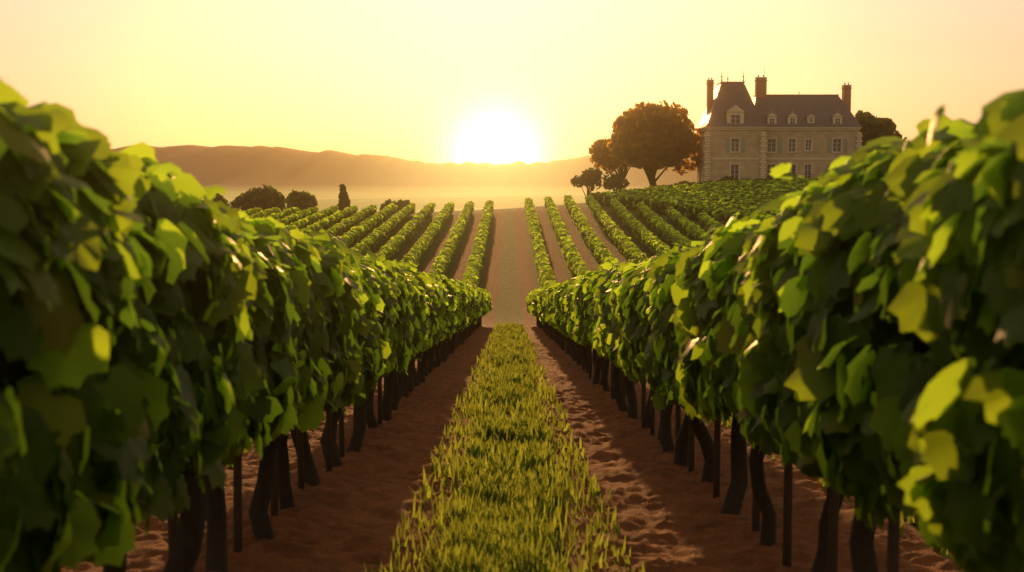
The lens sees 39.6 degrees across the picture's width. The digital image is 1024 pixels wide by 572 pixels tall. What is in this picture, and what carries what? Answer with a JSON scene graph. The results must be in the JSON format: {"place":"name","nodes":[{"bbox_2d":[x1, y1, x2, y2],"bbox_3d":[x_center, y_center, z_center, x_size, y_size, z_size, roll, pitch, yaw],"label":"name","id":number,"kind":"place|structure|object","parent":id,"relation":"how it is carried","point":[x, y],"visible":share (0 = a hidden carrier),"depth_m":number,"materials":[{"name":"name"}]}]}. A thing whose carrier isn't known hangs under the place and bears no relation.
{"place":"outdoors","nodes":[
{"label":"outdoors","id":0,"kind":"place"},
{"bbox_2d":[228,438,262,468],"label":"lane grass","id":1,"kind":"structure","parent":0,"point":[243,451],"depth_m":11.77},
{"bbox_2d":[465,336,548,388],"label":"lane grass","id":2,"kind":"structure","parent":0,"point":[509,359],"depth_m":26.26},
{"bbox_2d":[0,0,1023,163],"label":"sky","id":3,"kind":"structure","parent":0,"point":[428,81],"materials":[{"name":"yellow"}]},
{"bbox_2d":[111,145,916,571],"bbox_3d":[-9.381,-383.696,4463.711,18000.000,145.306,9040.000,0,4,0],"label":"ground","id":4,"kind":"structure","parent":0,"point":[509,277],"depth_m":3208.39,"materials":[{"name":"soil"}]},
{"bbox_2d":[212,193,230,206],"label":"bush","id":5,"kind":"object","parent":4,"relation":"on","point":[217,197],"visible":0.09,"depth_m":334.05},
{"bbox_2d":[242,207,262,215],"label":"vine row","id":6,"kind":"object","parent":4,"relation":"on","point":[248,212],"visible":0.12,"depth_m":185.42,"materials":[{"name":"green plant"}]},
{"bbox_2d":[230,184,286,211],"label":"bush","id":7,"kind":"object","parent":4,"relation":"on","point":[268,197],"visible":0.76,"depth_m":343.05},
{"bbox_2d":[61,326,498,571],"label":"soil strip","id":8,"kind":"object","parent":4,"relation":"on","point":[345,516],"visible":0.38,"depth_m":8.92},
{"bbox_2d":[0,319,480,571],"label":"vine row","id":9,"kind":"object","parent":8,"relation":"on","point":[209,507],"depth_m":7.23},
{"bbox_2d":[0,78,368,571],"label":"vine leaves","id":10,"kind":"object","parent":9,"relation":"attached to","point":[163,325],"visible":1,"depth_m":3.12,"materials":[{"name":"green plant"}]},
{"bbox_2d":[331,235,433,408],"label":"vine leaves","id":11,"kind":"object","parent":9,"relation":"attached to","point":[391,326],"visible":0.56,"depth_m":10.32,"materials":[{"name":"green plant"}]},
{"bbox_2d":[415,270,470,348],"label":"vine leaves","id":12,"kind":"object","parent":9,"relation":"attached to","point":[448,317],"visible":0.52,"depth_m":19.22,"materials":[{"name":"green plant"}]},
{"bbox_2d":[458,280,484,327],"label":"vine leaves","id":13,"kind":"object","parent":9,"relation":"attached to","point":[476,300],"visible":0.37,"depth_m":34.67,"materials":[{"name":"green plant"}]},
{"bbox_2d":[476,286,492,315],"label":"vine leaves","id":14,"kind":"object","parent":9,"relation":"attached to","point":[488,306],"visible":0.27,"depth_m":53.13,"materials":[{"name":"green plant"}]},
{"bbox_2d":[168,317,480,557],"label":"vine row stakes","id":15,"kind":"object","parent":8,"relation":"in","point":[237,509],"depth_m":9.07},
{"bbox_2d":[276,206,318,225],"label":"vine row","id":16,"kind":"object","parent":4,"relation":"on","point":[291,218],"visible":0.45,"depth_m":173.30,"materials":[{"name":"green plant"}]},
{"bbox_2d":[280,190,318,211],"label":"bush","id":17,"kind":"object","parent":4,"relation":"on","point":[303,200],"visible":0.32,"depth_m":335.27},
{"bbox_2d":[336,184,350,210],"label":"plain tree","id":18,"kind":"object","parent":4,"relation":"on","point":[344,200],"visible":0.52,"depth_m":316.85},
{"bbox_2d":[338,232,354,247],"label":"vine row","id":19,"kind":"object","parent":4,"relation":"on","point":[347,236],"visible":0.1,"depth_m":136.54,"materials":[{"name":"green plant"}]},
{"bbox_2d":[350,230,380,254],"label":"vine row","id":20,"kind":"object","parent":4,"relation":"on","point":[370,241],"visible":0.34,"depth_m":128.67,"materials":[{"name":"green plant"}]},
{"bbox_2d":[349,213,394,246],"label":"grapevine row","id":21,"kind":"object","parent":4,"relation":"on","point":[368,232],"visible":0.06,"depth_m":155.61,"materials":[{"name":"green"}]},
{"bbox_2d":[348,203,397,241],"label":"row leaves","id":22,"kind":"object","parent":21,"relation":"attached to","point":[362,228],"visible":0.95,"depth_m":159.91,"materials":[{"name":"green plant"}]},
{"bbox_2d":[379,199,409,212],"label":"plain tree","id":23,"kind":"object","parent":4,"relation":"on","point":[400,204],"visible":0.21,"depth_m":327.88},
{"bbox_2d":[364,473,644,571],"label":"lane grass","id":24,"kind":"structure","parent":4,"relation":"on","point":[478,537],"depth_m":7.37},
{"bbox_2d":[417,378,599,504],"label":"lane grass","id":25,"kind":"structure","parent":4,"relation":"on","point":[490,464],"depth_m":11.60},
{"bbox_2d":[489,321,529,342],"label":"lane grass","id":26,"kind":"structure","parent":4,"relation":"on","point":[512,330],"depth_m":48.12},
{"bbox_2d":[524,197,540,238],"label":"vine row","id":27,"kind":"object","parent":4,"relation":"on","point":[532,218],"visible":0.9,"depth_m":159.68,"materials":[{"name":"green plant"}]},
{"bbox_2d":[530,227,555,286],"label":"vine row","id":28,"kind":"object","parent":4,"relation":"on","point":[545,271],"visible":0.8,"depth_m":109.66,"materials":[{"name":"green plant"}]},
{"bbox_2d":[544,196,566,236],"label":"vine row","id":29,"kind":"object","parent":4,"relation":"on","point":[555,218],"visible":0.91,"depth_m":159.42,"materials":[{"name":"green plant"}]},
{"bbox_2d":[557,228,587,276],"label":"vine row","id":30,"kind":"object","parent":4,"relation":"on","point":[576,263],"visible":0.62,"depth_m":114.51,"materials":[{"name":"green plant"}]},
{"bbox_2d":[563,195,590,239],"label":"vine row","id":31,"kind":"object","parent":4,"relation":"on","point":[576,213],"visible":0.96,"depth_m":159.90,"materials":[{"name":"green plant"}]},
{"bbox_2d":[570,167,602,196],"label":"small tree","id":32,"kind":"object","parent":4,"relation":"on","point":[592,176],"depth_m":195.84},
{"bbox_2d":[582,227,618,270],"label":"vine row","id":33,"kind":"object","parent":4,"relation":"on","point":[602,254],"visible":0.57,"depth_m":121.10,"materials":[{"name":"green plant"}]},
{"bbox_2d":[588,138,642,190],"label":"tree","id":34,"kind":"object","parent":4,"relation":"on","point":[599,152],"depth_m":214.56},
{"bbox_2d":[602,172,629,190],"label":"bush","id":35,"kind":"object","parent":4,"relation":"on","point":[613,180],"depth_m":197.67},
{"bbox_2d":[636,202,669,237],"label":"vine row","id":36,"kind":"object","parent":4,"relation":"on","point":[656,222],"visible":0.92,"depth_m":152.66,"materials":[{"name":"green plant"}]},
{"bbox_2d":[637,226,670,255],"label":"vine row","id":37,"kind":"object","parent":4,"relation":"on","point":[654,242],"visible":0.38,"depth_m":127.26,"materials":[{"name":"green plant"}]},
{"bbox_2d":[607,100,700,185],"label":"tree","id":38,"kind":"object","parent":4,"relation":"on","point":[660,136],"depth_m":197.71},
{"bbox_2d":[663,225,691,248],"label":"vine row","id":39,"kind":"object","parent":4,"relation":"on","point":[673,234],"visible":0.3,"depth_m":131.56,"materials":[{"name":"green plant"}]},
{"bbox_2d":[665,206,695,236],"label":"vine row","id":40,"kind":"object","parent":4,"relation":"on","point":[673,215],"visible":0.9,"depth_m":149.00,"materials":[{"name":"green plant"}]},
{"bbox_2d":[689,225,711,240],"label":"vine row","id":41,"kind":"object","parent":4,"relation":"on","point":[697,231],"visible":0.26,"depth_m":134.93,"materials":[{"name":"green plant"}]},
{"bbox_2d":[598,181,810,204],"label":"grapevine row","id":42,"kind":"object","parent":4,"relation":"on","point":[601,201],"visible":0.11,"depth_m":186.22,"materials":[{"name":"green"}]},
{"bbox_2d":[602,180,809,203],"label":"leaves","id":43,"kind":"object","parent":4,"relation":"on","point":[660,189],"visible":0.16,"depth_m":184.02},
{"bbox_2d":[605,182,808,205],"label":"grapevine row","id":44,"kind":"object","parent":4,"relation":"on","point":[606,198],"visible":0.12,"depth_m":183.97,"materials":[{"name":"green"}]},
{"bbox_2d":[697,212,718,232],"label":"vine row","id":45,"kind":"object","parent":4,"relation":"on","point":[704,218],"visible":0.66,"depth_m":148.18,"materials":[{"name":"green plant"}]},
{"bbox_2d":[597,179,818,202],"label":"leaves","id":46,"kind":"object","parent":4,"relation":"on","point":[646,189],"visible":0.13,"depth_m":186.35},
{"bbox_2d":[612,184,807,199],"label":"grapevine row","id":47,"kind":"object","parent":4,"relation":"on","point":[696,188],"visible":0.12,"depth_m":181.71,"materials":[{"name":"green"}]},
{"bbox_2d":[611,182,809,200],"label":"leaves","id":48,"kind":"object","parent":47,"relation":"on","point":[693,188],"visible":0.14,"depth_m":181.80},
{"bbox_2d":[627,187,798,208],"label":"grapevine row","id":49,"kind":"object","parent":4,"relation":"on","point":[629,201],"visible":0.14,"depth_m":177.09,"materials":[{"name":"green"}]},
{"bbox_2d":[625,185,807,207],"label":"leaves","id":50,"kind":"object","parent":49,"relation":"on","point":[702,190],"visible":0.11,"depth_m":177.28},
{"bbox_2d":[619,185,806,206],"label":"grapevine row","id":51,"kind":"object","parent":4,"relation":"on","point":[624,202],"visible":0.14,"depth_m":179.36,"materials":[{"name":"green"}]},
{"bbox_2d":[617,183,805,203],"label":"leaves","id":52,"kind":"object","parent":51,"relation":"on","point":[620,197],"visible":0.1,"depth_m":179.46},
{"bbox_2d":[634,189,795,209],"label":"grapevine row","id":53,"kind":"object","parent":4,"relation":"on","point":[636,202],"visible":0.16,"depth_m":174.83,"materials":[{"name":"green"}]},
{"bbox_2d":[659,195,771,213],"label":"grapevine row","id":54,"kind":"object","parent":4,"relation":"on","point":[662,207],"visible":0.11,"depth_m":168.01,"materials":[{"name":"green"}]},
{"bbox_2d":[657,193,787,211],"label":"leaves","id":55,"kind":"object","parent":54,"relation":"on","point":[738,196],"visible":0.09,"depth_m":168.06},
{"bbox_2d":[645,191,789,208],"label":"grapevine row","id":56,"kind":"object","parent":4,"relation":"on","point":[731,193],"visible":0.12,"depth_m":172.57,"materials":[{"name":"green"}]},
{"bbox_2d":[632,187,804,206],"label":"leaves","id":57,"kind":"object","parent":4,"relation":"on","point":[637,198],"visible":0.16,"depth_m":174.93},
{"bbox_2d":[651,193,786,211],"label":"grapevine row","id":58,"kind":"object","parent":4,"relation":"on","point":[656,205],"visible":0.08,"depth_m":170.27,"materials":[{"name":"green"}]},
{"bbox_2d":[676,200,761,216],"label":"grapevine row","id":59,"kind":"object","parent":4,"relation":"on","point":[682,208],"visible":0.12,"depth_m":163.41,"materials":[{"name":"green"}]},
{"bbox_2d":[675,197,773,214],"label":"leaves","id":60,"kind":"object","parent":59,"relation":"on","point":[700,202],"visible":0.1,"depth_m":163.53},
{"bbox_2d":[667,197,775,209],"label":"grapevine row","id":61,"kind":"object","parent":4,"relation":"on","point":[715,200],"visible":0.07,"depth_m":165.74,"materials":[{"name":"green"}]},
{"bbox_2d":[665,196,778,213],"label":"leaves","id":62,"kind":"object","parent":61,"relation":"on","point":[671,203],"visible":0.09,"depth_m":165.71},
{"bbox_2d":[641,189,801,207],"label":"leaves","id":63,"kind":"object","parent":4,"relation":"on","point":[686,195],"visible":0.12,"depth_m":172.60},
{"bbox_2d":[649,190,798,212],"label":"leaves","id":64,"kind":"object","parent":4,"relation":"on","point":[702,195],"visible":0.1,"depth_m":170.29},
{"bbox_2d":[685,202,765,218],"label":"grapevine row","id":65,"kind":"object","parent":4,"relation":"on","point":[691,210],"visible":0.09,"depth_m":161.11,"materials":[{"name":"green"}]},
{"bbox_2d":[684,200,768,218],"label":"leaves","id":66,"kind":"object","parent":65,"relation":"on","point":[688,214],"visible":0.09,"depth_m":161.12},
{"bbox_2d":[721,176,735,180],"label":"shrub","id":67,"kind":"object","parent":4,"relation":"on","point":[724,178],"visible":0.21,"depth_m":193.47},
{"bbox_2d":[695,204,762,219],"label":"grapevine row","id":68,"kind":"object","parent":4,"relation":"on","point":[696,215],"visible":0.07,"depth_m":158.87,"materials":[{"name":"green"}]},
{"bbox_2d":[693,202,764,213],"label":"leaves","id":69,"kind":"object","parent":4,"relation":"on","point":[699,209],"visible":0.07,"depth_m":158.87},
{"bbox_2d":[704,206,780,217],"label":"grapevine row","id":70,"kind":"object","parent":4,"relation":"on","point":[710,213],"visible":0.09,"depth_m":156.51,"materials":[{"name":"green"}]},
{"bbox_2d":[703,204,779,216],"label":"leaves","id":71,"kind":"object","parent":70,"relation":"on","point":[707,209],"visible":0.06,"depth_m":156.62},
{"bbox_2d":[521,325,964,571],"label":"soil strip","id":72,"kind":"object","parent":4,"relation":"on","point":[671,517],"visible":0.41,"depth_m":8.80,"materials":[{"name":"soil"}]},
{"bbox_2d":[538,246,899,571],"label":"trellis posts","id":73,"kind":"object","parent":72,"relation":"in","point":[893,542],"visible":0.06,"depth_m":6.69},
{"bbox_2d":[536,318,1023,571],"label":"trunks","id":74,"kind":"object","parent":72,"relation":"on","point":[862,548],"depth_m":8.30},
{"bbox_2d":[526,287,540,317],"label":"vine leaves","id":75,"kind":"object","parent":74,"relation":"attached to","point":[529,299],"visible":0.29,"depth_m":50.60,"materials":[{"name":"green plant"}]},
{"bbox_2d":[532,284,553,326],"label":"vine leaves","id":76,"kind":"object","parent":74,"relation":"attached to","point":[541,309],"visible":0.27,"depth_m":35.84,"materials":[{"name":"green plant"}]},
{"bbox_2d":[546,263,603,345],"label":"vine leaves","id":77,"kind":"object","parent":74,"relation":"attached to","point":[568,311],"visible":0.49,"depth_m":19.98,"materials":[{"name":"green plant"}]},
{"bbox_2d":[584,238,708,411],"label":"vine leaves","id":78,"kind":"object","parent":74,"relation":"attached to","point":[632,328],"visible":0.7,"depth_m":9.44,"materials":[{"name":"green plant"}]},
{"bbox_2d":[669,89,1023,571],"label":"vine leaves","id":79,"kind":"object","parent":74,"relation":"attached to","point":[803,312],"visible":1,"depth_m":3.40,"materials":[{"name":"green plant"}]},
{"bbox_2d":[712,206,778,222],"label":"leaves","id":80,"kind":"object","parent":4,"relation":"on","point":[717,215],"visible":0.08,"depth_m":154.25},
{"bbox_2d":[714,209,777,223],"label":"grapevine row","id":81,"kind":"object","parent":4,"relation":"on","point":[722,217],"visible":0.07,"depth_m":154.31,"materials":[{"name":"green"}]},
{"bbox_2d":[724,211,770,225],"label":"grapevine row","id":82,"kind":"object","parent":4,"relation":"on","point":[727,219],"visible":0.06,"depth_m":152.03,"materials":[{"name":"green"}]},
{"bbox_2d":[723,208,780,223],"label":"leaves","id":83,"kind":"object","parent":4,"relation":"on","point":[727,214],"visible":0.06,"depth_m":152.08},
{"bbox_2d":[736,211,780,219],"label":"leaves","id":84,"kind":"object","parent":4,"relation":"on","point":[746,214],"visible":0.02,"depth_m":149.83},
{"bbox_2d":[696,71,862,182],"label":"chateau","id":85,"kind":"structure","parent":4,"relation":"on","point":[761,133],"depth_m":195.09,"materials":[{"name":"stone"}]},
{"bbox_2d":[721,413,965,571],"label":"leaves","id":86,"kind":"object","parent":4,"relation":"on","point":[944,553],"depth_m":8.37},
{"bbox_2d":[854,110,906,147],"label":"tree","id":87,"kind":"object","parent":4,"relation":"on","point":[873,127],"visible":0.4,"depth_m":207.99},
{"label":"mound row","id":88,"kind":"object","parent":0,"visible":0},
{"bbox_2d":[589,178,816,197],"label":"leaves","id":89,"kind":"object","parent":88,"relation":"on","point":[650,187],"visible":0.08,"depth_m":188.64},
{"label":"hedge","id":90,"kind":"object","parent":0,"visible":0},
{"bbox_2d":[652,177,817,186],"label":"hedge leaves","id":91,"kind":"object","parent":90,"relation":"on","point":[692,183],"visible":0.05,"depth_m":191.59,"materials":[{"name":"green plant"}]},
{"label":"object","id":92,"kind":"object","parent":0,"visible":0},
{"bbox_2d":[248,207,279,218],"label":"vine row","id":93,"kind":"object","parent":92,"relation":"attached to","point":[265,213],"visible":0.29,"depth_m":180.23,"materials":[{"name":"green plant"}]},
{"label":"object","id":94,"kind":"object","parent":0,"visible":0},
{"bbox_2d":[462,229,487,285],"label":"vine row","id":95,"kind":"object","parent":94,"relation":"attached to","point":[471,274],"visible":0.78,"depth_m":108.66,"materials":[{"name":"green plant"}]},
{"bbox_2d":[477,200,493,237],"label":"vine row","id":96,"kind":"object","parent":94,"relation":"attached to","point":[486,220],"visible":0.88,"depth_m":160.66,"materials":[{"name":"green plant"}]},
{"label":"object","id":97,"kind":"object","parent":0,"visible":0},
{"bbox_2d":[427,229,460,276],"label":"vine row","id":98,"kind":"object","parent":97,"relation":"attached to","point":[443,259],"visible":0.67,"depth_m":114.41,"materials":[{"name":"green plant"}]},
{"bbox_2d":[450,201,473,241],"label":"vine row","id":99,"kind":"object","parent":97,"relation":"attached to","point":[464,217],"visible":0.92,"depth_m":160.26,"materials":[{"name":"green plant"}]},
{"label":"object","id":100,"kind":"object","parent":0,"visible":0},
{"bbox_2d":[399,230,433,269],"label":"vine row","id":101,"kind":"object","parent":100,"relation":"attached to","point":[417,252],"visible":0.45,"depth_m":120.15,"materials":[{"name":"green plant"}]},
{"bbox_2d":[427,202,454,240],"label":"vine row","id":102,"kind":"object","parent":100,"relation":"attached to","point":[437,224],"visible":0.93,"depth_m":158.65,"materials":[{"name":"green plant"}]},
{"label":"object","id":103,"kind":"object","parent":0,"visible":0},
{"bbox_2d":[374,230,407,260],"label":"vine row","id":104,"kind":"object","parent":103,"relation":"attached to","point":[394,245],"visible":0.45,"depth_m":125.37,"materials":[{"name":"green plant"}]},
{"bbox_2d":[399,203,435,239],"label":"vine row","id":105,"kind":"object","parent":103,"relation":"attached to","point":[414,225],"visible":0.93,"depth_m":159.12,"materials":[{"name":"green plant"}]},
{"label":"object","id":106,"kind":"object","parent":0,"visible":0},
{"bbox_2d":[324,205,376,239],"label":"vine row","id":107,"kind":"object","parent":106,"relation":"attached to","point":[338,229],"visible":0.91,"depth_m":160.69,"materials":[{"name":"green plant"}]},
{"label":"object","id":108,"kind":"object","parent":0,"visible":0},
{"bbox_2d":[299,205,358,235],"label":"vine row","id":109,"kind":"object","parent":108,"relation":"attached to","point":[332,219],"visible":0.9,"depth_m":163.44,"materials":[{"name":"green plant"}]},
{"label":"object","id":110,"kind":"object","parent":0,"visible":0},
{"bbox_2d":[585,195,618,236],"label":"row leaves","id":111,"kind":"object","parent":110,"relation":"attached to","point":[603,218],"visible":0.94,"depth_m":158.44,"materials":[{"name":"green plant"}]},
{"bbox_2d":[610,227,648,263],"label":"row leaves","id":112,"kind":"object","parent":110,"relation":"attached to","point":[629,249],"visible":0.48,"depth_m":122.27,"materials":[{"name":"green plant"}]},
{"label":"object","id":113,"kind":"object","parent":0,"visible":0},
{"bbox_2d":[263,207,299,219],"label":"vine row","id":114,"kind":"object","parent":113,"relation":"attached to","point":[281,214],"visible":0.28,"depth_m":179.05,"materials":[{"name":"green plant"}]},
{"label":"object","id":115,"kind":"object","parent":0,"visible":0},
{"bbox_2d":[610,197,643,238],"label":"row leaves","id":116,"kind":"object","parent":115,"relation":"attached to","point":[619,209],"visible":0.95,"depth_m":155.60,"materials":[{"name":"green plant"}]},
{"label":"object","id":117,"kind":"object","parent":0,"visible":0},
{"bbox_2d":[285,205,338,233],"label":"vine row","id":118,"kind":"object","parent":117,"relation":"attached to","point":[299,224],"visible":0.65,"depth_m":168.26,"materials":[{"name":"green plant"}]},
{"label":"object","id":119,"kind":"object","parent":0,"visible":0},
{"bbox_2d":[373,202,415,242],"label":"vine row","id":120,"kind":"object","parent":119,"relation":"attached to","point":[387,227],"visible":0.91,"depth_m":159.39,"materials":[{"name":"green plant"}]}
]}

